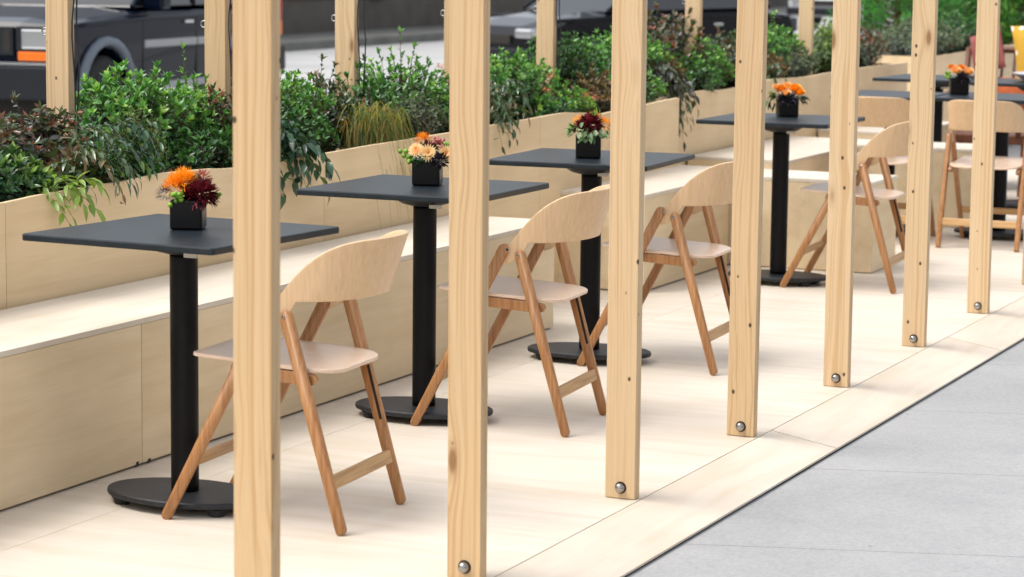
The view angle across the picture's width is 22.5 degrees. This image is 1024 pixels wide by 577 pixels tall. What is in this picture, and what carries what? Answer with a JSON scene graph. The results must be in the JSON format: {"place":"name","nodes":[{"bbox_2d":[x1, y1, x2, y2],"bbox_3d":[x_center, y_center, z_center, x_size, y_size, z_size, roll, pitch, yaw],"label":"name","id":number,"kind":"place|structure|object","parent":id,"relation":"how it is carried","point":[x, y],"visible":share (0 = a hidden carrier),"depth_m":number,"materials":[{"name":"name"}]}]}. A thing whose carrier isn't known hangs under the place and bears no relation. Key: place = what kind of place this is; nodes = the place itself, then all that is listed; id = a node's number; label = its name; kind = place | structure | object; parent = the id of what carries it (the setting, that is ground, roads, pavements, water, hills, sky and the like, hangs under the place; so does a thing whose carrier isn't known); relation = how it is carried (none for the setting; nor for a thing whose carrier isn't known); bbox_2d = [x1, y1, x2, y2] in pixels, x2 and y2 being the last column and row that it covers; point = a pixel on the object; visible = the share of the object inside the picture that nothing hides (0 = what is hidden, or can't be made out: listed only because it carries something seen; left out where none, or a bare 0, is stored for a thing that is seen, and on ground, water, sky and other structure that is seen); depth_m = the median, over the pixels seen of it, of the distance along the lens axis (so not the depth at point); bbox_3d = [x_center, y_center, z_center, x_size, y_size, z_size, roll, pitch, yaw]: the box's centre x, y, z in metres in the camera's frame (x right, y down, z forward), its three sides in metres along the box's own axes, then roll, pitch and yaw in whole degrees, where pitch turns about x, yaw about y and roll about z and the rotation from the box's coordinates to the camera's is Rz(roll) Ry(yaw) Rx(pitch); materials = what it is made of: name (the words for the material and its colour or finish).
{"place":"outdoors","nodes":[
{"label":"outdoors","id":0,"kind":"place"},
{"bbox_2d":[9,16,892,137],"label":"road","id":1,"kind":"structure","parent":0,"point":[305,61],"depth_m":38.86,"materials":[{"name":"asphalt"}]},
{"bbox_2d":[0,0,284,121],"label":"parked car","id":2,"kind":"object","parent":1,"relation":"on","point":[140,34],"visible":0.45,"depth_m":22.82,"materials":[{"name":"black paint"}]},
{"bbox_2d":[282,0,788,34],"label":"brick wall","id":3,"kind":"structure","parent":1,"relation":"on","point":[305,16],"depth_m":47.27,"materials":[{"name":"brick"}]},
{"bbox_2d":[490,0,796,72],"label":"parked car","id":4,"kind":"object","parent":1,"relation":"on","point":[511,32],"visible":0.25,"depth_m":32.42,"materials":[{"name":"black paint"}]},
{"bbox_2d":[786,0,942,27],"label":"parked car","id":5,"kind":"object","parent":1,"relation":"on","point":[820,9],"visible":0.21,"depth_m":54.61,"materials":[{"name":"white paint"}]},
{"bbox_2d":[280,6,795,51],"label":"sidewalk","id":6,"kind":"structure","parent":0,"point":[307,41],"depth_m":44.16,"materials":[{"name":"concrete"}]},
{"bbox_2d":[627,145,1023,576],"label":"sidewalk","id":7,"kind":"structure","parent":0,"point":[931,485],"depth_m":7.31,"materials":[{"name":"concrete"}]},
{"bbox_2d":[0,169,1023,576],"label":"timber deck","id":8,"kind":"structure","parent":7,"relation":"on","point":[554,509],"depth_m":7.80,"materials":[{"name":"wood"}]},
{"bbox_2d":[41,0,74,135],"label":"timber post","id":9,"kind":"object","parent":8,"relation":"on","point":[59,73],"visible":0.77,"depth_m":8.54,"materials":[{"name":"brown wood"}]},
{"bbox_2d":[71,0,79,139],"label":"hanging cable","id":10,"kind":"object","parent":9,"relation":"attached to","point":[74,62],"visible":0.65,"depth_m":8.53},
{"bbox_2d":[22,214,338,517],"bbox_3d":[-0.888,0.216,6.966,0.614,0.754,0.614,5,9,28],"label":"cafe table","id":11,"kind":"object","parent":8,"relation":"on","point":[184,249],"visible":0.82,"depth_m":6.92,"materials":[{"name":"black metal"}]},
{"bbox_2d":[170,198,206,229],"bbox_3d":[-0.875,-0.203,6.939,0.088,0.081,0.088,1,8,2],"label":"square vase","id":12,"kind":"object","parent":11,"relation":"on","point":[183,216],"visible":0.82,"depth_m":6.90,"materials":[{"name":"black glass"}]},
{"bbox_2d":[155,165,221,210],"bbox_3d":[-0.874,-0.269,6.924,0.182,0.130,0.128,4,8,24],"label":"flower bouquet","id":13,"kind":"object","parent":12,"relation":"in","point":[192,186],"visible":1,"depth_m":6.90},
{"bbox_2d":[200,0,230,109],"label":"timber post","id":14,"kind":"object","parent":8,"relation":"on","point":[217,61],"visible":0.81,"depth_m":9.47,"materials":[{"name":"wood"}]},
{"bbox_2d":[233,0,279,576],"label":"timber post","id":15,"kind":"object","parent":8,"relation":"on","point":[256,192],"visible":1,"depth_m":5.18,"materials":[{"name":"brown wood"}]},
{"bbox_2d":[0,215,553,509],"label":"plywood bench","id":16,"kind":"object","parent":8,"relation":"on","point":[84,386],"visible":0.45,"depth_m":7.55,"materials":[{"name":"wood"}]},
{"bbox_2d":[162,230,408,535],"bbox_3d":[-0.576,0.224,6.885,0.600,0.771,0.433,3,8,20],"label":"folding chair","id":17,"kind":"object","parent":8,"relation":"on","point":[347,275],"visible":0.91,"depth_m":6.72,"materials":[{"name":"brown wood"}]},
{"bbox_2d":[0,98,678,309],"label":"plywood planter","id":18,"kind":"object","parent":8,"relation":"on","point":[31,272],"visible":0.33,"depth_m":9.20,"materials":[{"name":"wood"}]},
{"bbox_2d":[0,146,44,196],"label":"leafy shrub","id":19,"kind":"object","parent":18,"relation":"in","point":[13,163],"visible":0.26,"depth_m":7.85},
{"bbox_2d":[0,111,56,169],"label":"leafy shrub","id":20,"kind":"object","parent":18,"relation":"on","point":[9,134],"visible":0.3,"depth_m":8.10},
{"bbox_2d":[0,141,58,201],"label":"leafy shrub","id":21,"kind":"object","parent":18,"relation":"in","point":[13,186],"visible":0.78,"depth_m":7.82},
{"bbox_2d":[8,90,92,164],"bbox_3d":[-1.531,-0.454,8.375,0.432,0.393,0.423,4,8,24],"label":"leafy shrub","id":22,"kind":"object","parent":18,"relation":"on","point":[45,126],"visible":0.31,"depth_m":8.35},
{"bbox_2d":[26,171,110,225],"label":"trailing plant","id":23,"kind":"object","parent":18,"relation":"on","point":[75,198],"visible":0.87,"depth_m":7.88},
{"bbox_2d":[44,144,123,203],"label":"leafy shrub","id":24,"kind":"object","parent":18,"relation":"in","point":[97,175],"visible":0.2,"depth_m":8.18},
{"bbox_2d":[48,122,141,204],"bbox_3d":[-1.320,-0.399,8.147,0.304,0.247,0.356,4,8,24],"label":"trailing plant","id":25,"kind":"object","parent":18,"relation":"on","point":[103,159],"visible":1,"depth_m":8.13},
{"bbox_2d":[75,137,161,182],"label":"leafy shrub","id":26,"kind":"object","parent":18,"relation":"in","point":[99,146],"visible":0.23,"depth_m":8.40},
{"bbox_2d":[103,114,169,180],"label":"trailing plant","id":27,"kind":"object","parent":18,"relation":"in","point":[142,130],"visible":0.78,"depth_m":8.37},
{"bbox_2d":[103,105,170,175],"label":"leafy shrub","id":28,"kind":"object","parent":18,"relation":"in","point":[121,134],"visible":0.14,"depth_m":8.61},
{"bbox_2d":[76,58,214,172],"bbox_3d":[-1.332,-0.570,8.978,0.543,0.468,0.644,4,8,24],"label":"leafy shrub","id":29,"kind":"object","parent":18,"relation":"on","point":[101,106],"visible":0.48,"depth_m":8.88,"materials":[{"name":"plant"}]},
{"bbox_2d":[154,41,232,165],"bbox_3d":[-1.149,-0.630,9.233,0.342,0.521,0.370,4,8,24],"label":"leafy shrub","id":30,"kind":"object","parent":18,"relation":"on","point":[213,114],"visible":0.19,"depth_m":9.18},
{"bbox_2d":[159,120,232,171],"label":"leafy shrub","id":31,"kind":"object","parent":18,"relation":"in","point":[204,149],"visible":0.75,"depth_m":8.90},
{"bbox_2d":[184,75,232,167],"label":"leafy shrub","id":32,"kind":"object","parent":18,"relation":"on","point":[224,104],"visible":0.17,"depth_m":9.24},
{"bbox_2d":[204,68,336,124],"bbox_3d":[-0.943,-0.653,9.850,0.518,0.412,0.615,4,8,24],"label":"leafy shrub","id":33,"kind":"object","parent":18,"relation":"on","point":[289,94],"visible":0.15,"depth_m":9.82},
{"bbox_2d":[280,102,339,156],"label":"leafy shrub","id":34,"kind":"object","parent":18,"relation":"in","point":[323,131],"visible":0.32,"depth_m":9.59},
{"bbox_2d":[280,116,340,209],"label":"trailing plant","id":35,"kind":"object","parent":18,"relation":"on","point":[291,146],"visible":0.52,"depth_m":9.20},
{"bbox_2d":[291,53,361,151],"bbox_3d":[-0.762,-0.707,10.131,0.396,0.442,0.374,4,8,24],"label":"leafy shrub","id":36,"kind":"object","parent":18,"relation":"on","point":[333,116],"visible":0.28,"depth_m":10.09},
{"bbox_2d":[331,53,409,148],"bbox_3d":[-0.618,-0.739,10.418,0.416,0.431,0.346,4,8,24],"label":"leafy shrub","id":37,"kind":"object","parent":18,"relation":"on","point":[380,95],"visible":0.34,"depth_m":10.38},
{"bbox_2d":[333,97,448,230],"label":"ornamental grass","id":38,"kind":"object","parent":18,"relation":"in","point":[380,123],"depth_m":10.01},
{"bbox_2d":[358,26,449,141],"bbox_3d":[-0.481,-0.843,10.835,0.476,0.533,0.596,4,8,24],"label":"leafy shrub","id":39,"kind":"object","parent":18,"relation":"on","point":[400,80],"visible":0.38,"depth_m":10.78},
{"bbox_2d":[388,89,448,139],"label":"leafy shrub","id":40,"kind":"object","parent":18,"relation":"in","point":[434,124],"visible":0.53,"depth_m":10.53,"materials":[{"name":"plant"}]},
{"bbox_2d":[423,63,449,133],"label":"leafy shrub","id":41,"kind":"object","parent":18,"relation":"in","point":[445,104],"visible":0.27,"depth_m":10.75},
{"bbox_2d":[438,75,518,124],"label":"leafy shrub","id":42,"kind":"object","parent":18,"relation":"in","point":[492,97],"visible":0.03,"depth_m":11.35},
{"bbox_2d":[490,79,532,154],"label":"trailing plant","id":43,"kind":"object","parent":18,"relation":"on","point":[497,107],"visible":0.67,"depth_m":10.92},
{"bbox_2d":[489,46,562,124],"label":"leafy shrub","id":44,"kind":"object","parent":18,"relation":"on","point":[499,71],"visible":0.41,"depth_m":11.71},
{"bbox_2d":[517,71,597,118],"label":"leafy shrub","id":45,"kind":"object","parent":18,"relation":"in","point":[548,104],"visible":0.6,"depth_m":11.77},
{"bbox_2d":[518,30,609,96],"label":"leafy shrub","id":46,"kind":"object","parent":18,"relation":"on","point":[570,64],"visible":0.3,"depth_m":12.47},
{"bbox_2d":[561,62,610,113],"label":"leafy shrub","id":47,"kind":"object","parent":18,"relation":"in","point":[603,92],"visible":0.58,"depth_m":12.28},
{"bbox_2d":[607,67,668,103],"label":"leafy shrub","id":48,"kind":"object","parent":18,"relation":"in","point":[651,95],"visible":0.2,"depth_m":12.88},
{"bbox_2d":[331,0,358,150],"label":"timber post","id":49,"kind":"object","parent":8,"relation":"on","point":[346,43],"visible":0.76,"depth_m":10.40,"materials":[{"name":"wood"}]},
{"bbox_2d":[357,0,365,105],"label":"hanging cable","id":50,"kind":"object","parent":49,"relation":"hanging from","point":[359,48],"visible":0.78,"depth_m":10.39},
{"bbox_2d":[296,174,548,419],"bbox_3d":[-0.283,0.044,8.298,0.614,0.754,0.614,4,8,23],"label":"cafe table","id":51,"kind":"object","parent":8,"relation":"on","point":[426,202],"visible":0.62,"depth_m":8.26,"materials":[{"name":"metal"}]},
{"bbox_2d":[412,158,442,185],"bbox_3d":[-0.272,-0.375,8.269,0.090,0.083,0.090,1,8,6],"label":"square vase","id":52,"kind":"object","parent":51,"relation":"on","point":[427,175],"visible":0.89,"depth_m":8.23,"materials":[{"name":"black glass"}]},
{"bbox_2d":[398,131,448,169],"bbox_3d":[-0.274,-0.444,8.237,0.185,0.124,0.123,1,8,1],"label":"flower bouquet","id":53,"kind":"object","parent":52,"relation":"in","point":[426,150],"visible":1,"depth_m":8.22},
{"bbox_2d":[440,0,449,76],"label":"timber post","id":54,"kind":"object","parent":8,"relation":"on","point":[446,10],"visible":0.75,"depth_m":11.35,"materials":[{"name":"wood"}]},
{"bbox_2d":[447,0,489,576],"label":"timber post","id":55,"kind":"object","parent":8,"relation":"on","point":[469,113],"visible":1,"depth_m":6.12,"materials":[{"name":"wood"}]},
{"bbox_2d":[410,184,609,436],"bbox_3d":[0.030,0.047,8.251,0.600,0.771,0.433,3,8,19],"label":"folding chair","id":56,"kind":"object","parent":8,"relation":"on","point":[559,223],"visible":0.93,"depth_m":8.06,"materials":[{"name":"brown wood"}]},
{"bbox_2d":[533,0,555,114],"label":"timber post","id":57,"kind":"object","parent":8,"relation":"on","point":[546,32],"visible":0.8,"depth_m":12.27,"materials":[{"name":"wood"}]},
{"bbox_2d":[555,0,560,100],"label":"hanging cable","id":58,"kind":"object","parent":57,"relation":"hanging from","point":[558,57],"visible":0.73,"depth_m":12.26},
{"bbox_2d":[489,148,694,359],"bbox_3d":[0.290,-0.111,9.502,0.614,0.754,0.614,3,8,20],"label":"cafe table","id":59,"kind":"object","parent":8,"relation":"on","point":[592,171],"visible":0.59,"depth_m":9.46,"materials":[{"name":"metal"}]},
{"bbox_2d":[575,134,600,158],"bbox_3d":[0.279,-0.522,9.399,0.092,0.085,0.092,1,8,1],"label":"square vase","id":60,"kind":"object","parent":59,"relation":"on","point":[587,149],"visible":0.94,"depth_m":9.35,"materials":[{"name":"black glass"}]},
{"bbox_2d":[564,106,610,143],"bbox_3d":[0.285,-0.597,9.376,0.186,0.138,0.135,-1,8,-15],"label":"flower bouquet","id":61,"kind":"object","parent":60,"relation":"in","point":[587,121],"visible":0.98,"depth_m":9.35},
{"bbox_2d":[605,0,647,499],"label":"timber post","id":62,"kind":"object","parent":8,"relation":"on","point":[626,200],"visible":1,"depth_m":7.06,"materials":[{"name":"wood"}]},
{"bbox_2d":[559,172,728,288],"bbox_3d":[0.561,-0.282,11.988,0.556,0.432,1.137,4,8,24],"label":"plywood bench","id":63,"kind":"object","parent":8,"relation":"on","point":[661,189],"visible":0.15,"depth_m":11.68,"materials":[{"name":"wood"}]},
{"bbox_2d":[577,161,732,375],"bbox_3d":[0.595,-0.106,9.440,0.600,0.771,0.433,3,8,20],"label":"folding chair","id":64,"kind":"object","parent":8,"relation":"on","point":[705,190],"visible":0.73,"depth_m":9.22,"materials":[{"name":"brown wood"}]},
{"bbox_2d":[682,0,702,65],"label":"timber post","id":65,"kind":"object","parent":8,"relation":"on","point":[696,6],"visible":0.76,"depth_m":14.13,"materials":[{"name":"wood"}]},
{"bbox_2d":[727,0,767,436],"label":"timber post","id":66,"kind":"object","parent":8,"relation":"on","point":[748,181],"visible":1,"depth_m":7.99,"materials":[{"name":"wood"}]},
{"bbox_2d":[688,141,828,171],"bbox_3d":[1.421,-0.534,13.939,0.556,0.432,1.222,4,8,24],"label":"plywood bench","id":67,"kind":"object","parent":8,"relation":"on","point":[808,156],"visible":0.06,"depth_m":13.65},
{"bbox_2d":[652,165,897,272],"bbox_3d":[1.207,-0.352,12.561,1.266,0.432,0.417,4,8,24],"label":"plywood bench","id":68,"kind":"object","parent":8,"relation":"on","point":[804,207],"visible":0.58,"depth_m":12.26,"materials":[{"name":"wood"}]},
{"bbox_2d":[653,62,907,164],"bbox_3d":[1.326,-0.894,15.354,0.770,0.775,4.890,4,8,24],"label":"plywood planter","id":69,"kind":"object","parent":8,"relation":"on","point":[702,138],"visible":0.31,"depth_m":14.68,"materials":[{"name":"wood"}]},
{"bbox_2d":[575,25,673,85],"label":"leafy shrub","id":70,"kind":"object","parent":69,"relation":"on","point":[655,52],"visible":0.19,"depth_m":13.24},
{"bbox_2d":[646,49,687,95],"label":"leafy shrub","id":71,"kind":"object","parent":69,"relation":"in","point":[674,66],"visible":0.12,"depth_m":13.43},
{"bbox_2d":[646,59,699,151],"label":"trailing plant","id":72,"kind":"object","parent":69,"relation":"hanging from","point":[669,75],"visible":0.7,"depth_m":13.22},
{"bbox_2d":[647,1,706,70],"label":"leafy shrub","id":73,"kind":"object","parent":69,"relation":"on","point":[661,36],"visible":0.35,"depth_m":13.97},
{"bbox_2d":[675,53,724,93],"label":"leafy shrub","id":74,"kind":"object","parent":69,"relation":"in","point":[707,83],"visible":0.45,"depth_m":13.79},
{"bbox_2d":[670,35,735,89],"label":"leafy shrub","id":75,"kind":"object","parent":69,"relation":"on","point":[717,59],"visible":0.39,"depth_m":14.02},
{"bbox_2d":[702,25,767,89],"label":"leafy shrub","id":76,"kind":"object","parent":69,"relation":"on","point":[727,43],"visible":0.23,"depth_m":14.99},
{"bbox_2d":[728,47,790,81],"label":"leafy shrub","id":77,"kind":"object","parent":69,"relation":"in","point":[772,58],"visible":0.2,"depth_m":14.97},
{"bbox_2d":[732,10,805,77],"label":"leafy shrub","id":78,"kind":"object","parent":69,"relation":"on","point":[773,40],"visible":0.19,"depth_m":15.60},
{"bbox_2d":[767,43,820,77],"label":"leafy shrub","id":79,"kind":"object","parent":69,"relation":"in","point":[805,66],"visible":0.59,"depth_m":15.61,"materials":[{"name":"plant"}]},
{"bbox_2d":[790,18,862,74],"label":"leafy shrub","id":80,"kind":"object","parent":69,"relation":"on","point":[822,45],"visible":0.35,"depth_m":16.78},
{"bbox_2d":[859,23,890,67],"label":"leafy shrub","id":81,"kind":"object","parent":69,"relation":"on","point":[869,38],"visible":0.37,"depth_m":17.32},
{"bbox_2d":[696,113,864,286],"bbox_3d":[1.224,-0.402,11.749,0.614,0.754,0.614,4,8,23],"label":"cafe table","id":82,"kind":"object","parent":8,"relation":"on","point":[782,129],"visible":0.79,"depth_m":11.70,"materials":[{"name":"metal"}]},
{"bbox_2d":[776,97,798,116],"bbox_3d":[1.266,-0.835,11.818,0.092,0.085,0.092,0,8,-4],"label":"square vase","id":83,"kind":"object","parent":82,"relation":"on","point":[786,110],"visible":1,"depth_m":11.77,"materials":[{"name":"black glass"}]},
{"bbox_2d":[765,81,809,111],"bbox_3d":[1.266,-0.876,11.789,0.214,0.144,0.125,1,8,5],"label":"flower bouquet","id":84,"kind":"object","parent":83,"relation":"in","point":[795,88],"visible":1,"depth_m":11.79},
{"bbox_2d":[798,0,814,75],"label":"timber post","id":85,"kind":"object","parent":8,"relation":"on","point":[806,22],"depth_m":16.00,"materials":[{"name":"wood"}]},
{"bbox_2d":[823,0,860,386],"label":"timber post","id":86,"kind":"object","parent":8,"relation":"on","point":[842,182],"visible":1,"depth_m":8.92,"materials":[{"name":"wood"}]},
{"bbox_2d":[780,121,908,293],"bbox_3d":[1.572,-0.395,11.671,0.600,0.771,0.433,4,8,21],"label":"folding chair","id":87,"kind":"object","parent":8,"relation":"on","point":[882,145],"visible":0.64,"depth_m":11.48,"materials":[{"name":"brown wood"}]},
{"bbox_2d":[765,136,972,226],"bbox_3d":[2.083,-0.611,14.562,1.256,0.432,0.437,4,8,24],"label":"plywood bench","id":88,"kind":"object","parent":8,"relation":"on","point":[963,149],"depth_m":14.20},
{"bbox_2d":[818,121,948,142],"bbox_3d":[2.338,-0.798,15.982,0.556,0.432,1.152,4,8,24],"label":"plywood bench","id":89,"kind":"object","parent":8,"relation":"on","point":[867,132],"visible":0.12,"depth_m":15.54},
{"bbox_2d":[830,90,949,232],"bbox_3d":[2.026,-0.668,13.794,0.497,0.754,0.614,4,8,24],"label":"cafe table","id":90,"kind":"object","parent":8,"relation":"on","point":[885,93],"visible":0.08,"depth_m":13.76,"materials":[{"name":"metal"}]},
{"bbox_2d":[857,96,935,235],"bbox_3d":[1.960,-0.640,13.537,0.433,0.771,0.600,4,8,24],"label":"folding chair","id":91,"kind":"object","parent":8,"relation":"on","point":[886,112],"visible":0.3,"depth_m":13.25,"materials":[{"name":"brown wood"}]},
{"bbox_2d":[902,0,937,346],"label":"timber post","id":92,"kind":"object","parent":8,"relation":"on","point":[920,161],"visible":1,"depth_m":9.85,"materials":[{"name":"wood"}]},
{"bbox_2d":[872,74,1000,141],"bbox_3d":[2.574,-0.905,15.614,0.614,0.754,0.614,5,9,28],"label":"cafe table","id":93,"kind":"object","parent":8,"relation":"on","point":[941,82],"visible":0.19,"depth_m":15.55,"materials":[{"name":"metal"}]},
{"bbox_2d":[872,42,1016,143],"bbox_3d":[3.537,-1.580,20.669,0.850,0.770,4.300,4,8,24],"label":"plywood planter","id":94,"kind":"object","parent":8,"relation":"on","point":[943,62],"visible":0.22,"depth_m":18.86,"materials":[{"name":"wood"}]},
{"bbox_2d":[874,16,965,55],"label":"leafy shrub","id":95,"kind":"object","parent":94,"relation":"in","point":[901,44],"visible":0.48,"depth_m":19.01,"materials":[{"name":"plant"}]},
{"bbox_2d":[938,9,976,54],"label":"leafy shrub","id":96,"kind":"object","parent":94,"relation":"on","point":[965,25],"visible":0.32,"depth_m":20.00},
{"bbox_2d":[970,0,1023,45],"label":"conifer bush","id":97,"kind":"object","parent":94,"relation":"on","point":[1012,13],"visible":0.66,"depth_m":21.76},
{"bbox_2d":[935,100,1023,251],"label":"folding chair","id":98,"kind":"object","parent":8,"relation":"on","point":[1009,116],"visible":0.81,"depth_m":13.14,"materials":[{"name":"brown wood"}]},
{"bbox_2d":[935,92,1023,240],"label":"cafe table","id":99,"kind":"object","parent":8,"relation":"on","point":[1000,176],"visible":0.41,"depth_m":13.64,"materials":[{"name":"metal"}]},
{"bbox_2d":[949,77,968,94],"bbox_3d":[2.398,-1.088,13.777,0.098,0.090,0.098,1,8,4],"label":"square vase","id":100,"kind":"object","parent":99,"relation":"on","point":[955,87],"visible":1,"depth_m":13.73,"materials":[{"name":"black glass"}]},
{"bbox_2d":[944,64,974,83],"bbox_3d":[2.414,-1.141,13.741,0.198,0.116,0.122,1,8,2],"label":"flower bouquet","id":101,"kind":"object","parent":100,"relation":"in","point":[961,71],"visible":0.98,"depth_m":13.74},
{"bbox_2d":[967,0,999,313],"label":"timber post","id":102,"kind":"object","parent":8,"relation":"on","point":[983,147],"visible":1,"depth_m":10.78,"materials":[{"name":"wood"}]},
{"bbox_2d":[945,46,1023,150],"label":"lounge chair","id":103,"kind":"object","parent":8,"relation":"on","point":[961,136],"visible":0.19,"depth_m":16.50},
{"bbox_2d":[969,28,1005,71],"bbox_3d":[3.120,-1.552,16.853,0.110,0.300,0.300,2,-15,-32],"label":"cushion","id":104,"kind":"object","parent":103,"relation":"on","point":[1001,61],"visible":0.34,"depth_m":16.75,"materials":[{"name":"pink fabric"}]},
{"bbox_2d":[997,77,1023,109],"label":"cushion","id":105,"kind":"object","parent":103,"relation":"on","point":[1012,90],"visible":0.11,"depth_m":16.05,"materials":[{"name":"orange fabric"}]},
{"bbox_2d":[970,78,1023,206],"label":"cafe table","id":106,"kind":"object","parent":8,"relation":"on","point":[1011,82],"visible":0.59,"depth_m":15.17,"materials":[{"name":"metal"}]},
{"bbox_2d":[826,0,970,40],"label":"conifer bush","id":107,"kind":"object","parent":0,"point":[898,11],"visible":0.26,"depth_m":23.21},
{"bbox_2d":[938,0,1007,32],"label":"conifer bush","id":108,"kind":"object","parent":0,"point":[970,8],"visible":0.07,"depth_m":23.58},
{"bbox_2d":[1015,104,1023,196],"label":"folding chair","id":109,"kind":"object","parent":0,"point":[1017,135],"visible":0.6,"depth_m":15.97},
{"bbox_2d":[1011,26,1023,77],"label":"cushion","id":110,"kind":"object","parent":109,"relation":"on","point":[1018,34],"visible":0.68,"depth_m":16.46,"materials":[{"name":"yellow fabric"}]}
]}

